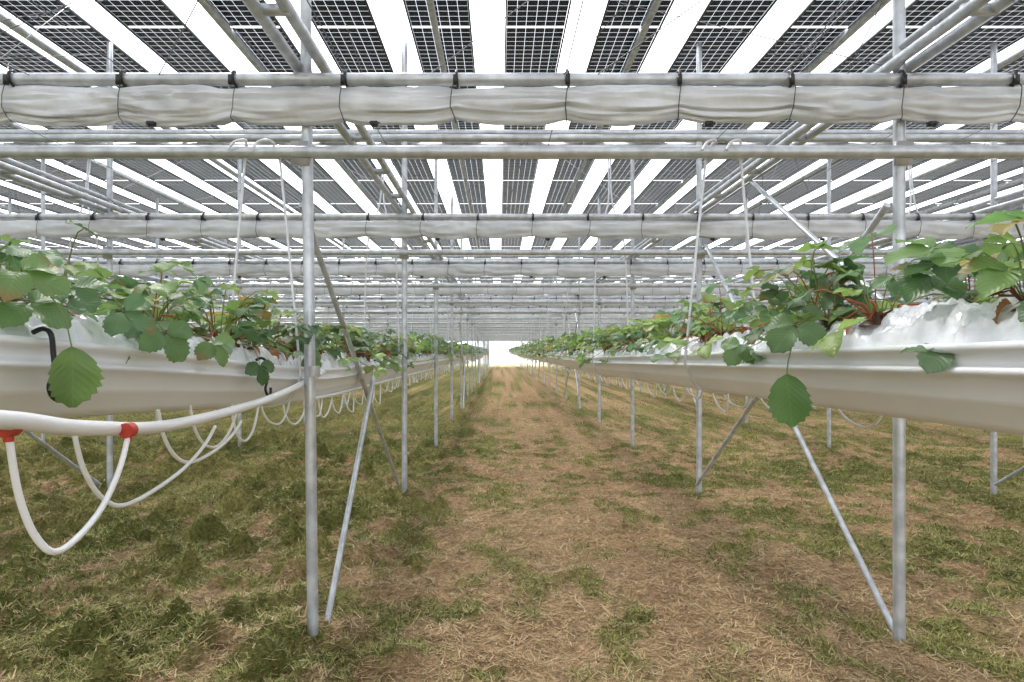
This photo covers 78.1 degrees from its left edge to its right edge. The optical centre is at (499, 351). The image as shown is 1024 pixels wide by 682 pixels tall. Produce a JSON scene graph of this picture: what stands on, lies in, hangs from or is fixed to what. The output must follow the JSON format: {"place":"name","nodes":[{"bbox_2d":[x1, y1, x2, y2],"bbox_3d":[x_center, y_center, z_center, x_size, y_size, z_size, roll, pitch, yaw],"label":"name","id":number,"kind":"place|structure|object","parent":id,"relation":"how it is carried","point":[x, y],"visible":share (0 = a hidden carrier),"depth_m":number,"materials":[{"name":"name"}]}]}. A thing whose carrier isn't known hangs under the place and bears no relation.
{"place":"outdoors","nodes":[
{"label":"outdoors","id":0,"kind":"place"},
{"bbox_2d":[0,352,1023,681],"bbox_3d":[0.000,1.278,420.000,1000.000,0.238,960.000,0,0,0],"label":"ground","id":1,"kind":"structure","parent":0,"point":[508,376],"depth_m":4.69,"materials":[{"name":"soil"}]},
{"bbox_2d":[0,0,1023,641],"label":"steel support frame","id":2,"kind":"object","parent":1,"relation":"on","point":[304,152],"visible":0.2,"depth_m":4.48,"materials":[{"name":"metal"}]},
{"bbox_2d":[0,138,482,417],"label":"growing gutter","id":3,"kind":"object","parent":2,"relation":"attached to","point":[140,381],"visible":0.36,"depth_m":1.84,"materials":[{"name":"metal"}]},
{"bbox_2d":[31,326,56,401],"bbox_3d":[-0.957,0.029,1.346,0.054,0.163,0.063,0,0,0],"label":"gutter hook","id":4,"kind":"object","parent":3,"relation":"attached to","point":[52,341],"visible":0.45,"depth_m":1.33,"materials":[{"name":"black plastic"}]},
{"bbox_2d":[0,219,489,407],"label":"strawberry plants","id":5,"kind":"object","parent":3,"relation":"in","point":[47,290],"visible":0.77,"depth_m":1.77,"materials":[{"name":"green plant"}]},
{"bbox_2d":[255,357,271,395],"bbox_3d":[-0.957,0.104,2.566,0.054,0.163,0.063,0,0,0],"label":"gutter hook","id":6,"kind":"object","parent":3,"relation":"attached to","point":[266,384],"visible":0.67,"depth_m":2.54,"materials":[{"name":"black plastic"}]},
{"bbox_2d":[66,158,445,340],"bbox_3d":[-3.950,-0.802,26.750,0.369,2.198,61.500,0,0,0],"label":"growing gutter","id":7,"kind":"object","parent":2,"relation":"attached to","point":[88,173],"visible":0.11,"depth_m":6.06,"materials":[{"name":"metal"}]},
{"bbox_2d":[274,335,559,335],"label":"rolled curtain","id":8,"kind":"object","parent":2,"relation":"hanging from","point":[476,335],"visible":0.03,"depth_m":44.91,"materials":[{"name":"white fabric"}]},
{"bbox_2d":[76,314,758,319],"bbox_3d":[0.000,-1.145,20.938,88.000,0.197,0.121,0,0,0],"label":"rolled curtain","id":9,"kind":"object","parent":2,"relation":"hanging from","point":[482,316],"visible":0.14,"depth_m":20.91,"materials":[{"name":"white fabric"}]},
{"bbox_2d":[191,327,673,328],"bbox_3d":[0.000,-1.148,29.937,88.000,0.187,0.122,0,0,0],"label":"rolled curtain","id":10,"kind":"object","parent":2,"relation":"hanging from","point":[474,327],"visible":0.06,"depth_m":29.91,"materials":[{"name":"white fabric"}]},
{"bbox_2d":[0,355,881,555],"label":"irrigation pipe","id":11,"kind":"object","parent":2,"relation":"attached to","point":[13,423],"visible":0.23,"depth_m":1.40,"materials":[{"name":"white plastic"}]},
{"bbox_2d":[223,328,673,330],"bbox_3d":[0.000,-1.146,32.941,88.000,0.194,0.110,0,0,0],"label":"rolled curtain","id":12,"kind":"object","parent":2,"relation":"hanging from","point":[489,330],"visible":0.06,"depth_m":32.93,"materials":[{"name":"white fabric"}]},
{"bbox_2d":[189,324,749,325],"bbox_3d":[0.000,-1.146,26.939,88.000,0.192,0.110,0,0,0],"label":"rolled curtain","id":13,"kind":"object","parent":2,"relation":"hanging from","point":[474,324],"visible":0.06,"depth_m":26.91,"materials":[{"name":"white fabric"}]},
{"bbox_2d":[188,319,751,321],"bbox_3d":[0.000,-1.147,23.938,88.000,0.191,0.111,0,0,0],"label":"rolled curtain","id":14,"kind":"object","parent":2,"relation":"hanging from","point":[474,320],"visible":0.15,"depth_m":23.91,"materials":[{"name":"white fabric"}]},
{"bbox_2d":[97,306,886,314],"bbox_3d":[0.000,-1.166,17.937,88.000,0.281,0.121,0,0,0],"label":"rolled curtain","id":15,"kind":"object","parent":2,"relation":"hanging from","point":[482,309],"visible":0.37,"depth_m":17.91,"materials":[{"name":"white fabric"}]},
{"bbox_2d":[64,296,945,307],"bbox_3d":[0.000,-1.166,14.937,88.000,0.281,0.121,0,0,0],"label":"rolled curtain","id":16,"kind":"object","parent":2,"relation":"hanging from","point":[512,299],"visible":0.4,"depth_m":14.92,"materials":[{"name":"white fabric"}]},
{"bbox_2d":[0,70,1023,127],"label":"rolled curtain","id":17,"kind":"object","parent":2,"relation":"hanging from","point":[178,106],"visible":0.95,"depth_m":2.91,"materials":[{"name":"white fabric"}]},
{"bbox_2d":[0,212,1023,240],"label":"rolled curtain","id":18,"kind":"object","parent":2,"relation":"hanging from","point":[272,230],"visible":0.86,"depth_m":5.91,"materials":[{"name":"white fabric"}]},
{"bbox_2d":[0,0,1023,314],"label":"mounting rails","id":19,"kind":"object","parent":2,"relation":"on","point":[866,16],"visible":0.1,"depth_m":8.59,"materials":[{"name":"metal"}]},
{"bbox_2d":[0,0,1023,294],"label":"module frames","id":20,"kind":"structure","parent":2,"relation":"on","point":[172,12],"depth_m":9.86,"materials":[{"name":"silver metal"}]},
{"bbox_2d":[0,0,1023,314],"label":"solar modules","id":21,"kind":"object","parent":20,"relation":"on","point":[530,50],"visible":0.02,"depth_m":6.59,"materials":[{"name":"black glass"}]},
{"bbox_2d":[1,259,1023,277],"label":"rolled curtain","id":22,"kind":"object","parent":2,"relation":"hanging from","point":[478,270],"visible":0.59,"depth_m":8.91,"materials":[{"name":"white fabric"}]},
{"bbox_2d":[102,282,1022,296],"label":"rolled curtain","id":23,"kind":"object","parent":2,"relation":"hanging from","point":[359,292],"visible":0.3,"depth_m":11.91,"materials":[{"name":"white fabric"}]},
{"bbox_2d":[375,332,764,332],"bbox_3d":[0.000,-1.146,35.939,88.000,0.198,0.109,0,0,0],"label":"rolled curtain","id":24,"kind":"object","parent":2,"relation":"hanging from","point":[474,332],"visible":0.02,"depth_m":35.93,"materials":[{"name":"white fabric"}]},
{"bbox_2d":[560,158,931,335],"bbox_3d":[3.950,-0.824,26.750,0.369,2.153,61.500,0,0,0],"label":"growing gutter","id":25,"kind":"object","parent":2,"relation":"attached to","point":[910,177],"visible":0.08,"depth_m":6.05,"materials":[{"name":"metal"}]},
{"bbox_2d":[510,138,1023,435],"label":"growing gutter","id":26,"kind":"object","parent":2,"relation":"attached to","point":[978,383],"visible":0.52,"depth_m":1.53,"materials":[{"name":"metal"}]},
{"bbox_2d":[508,210,1023,426],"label":"strawberry plants","id":27,"kind":"object","parent":26,"relation":"in","point":[994,269],"visible":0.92,"depth_m":1.72,"materials":[{"name":"green plant"}]},
{"bbox_2d":[0,0,1023,351],"label":"sky","id":28,"kind":"structure","parent":0,"point":[390,16],"materials":[{"name":"white"}]}
]}

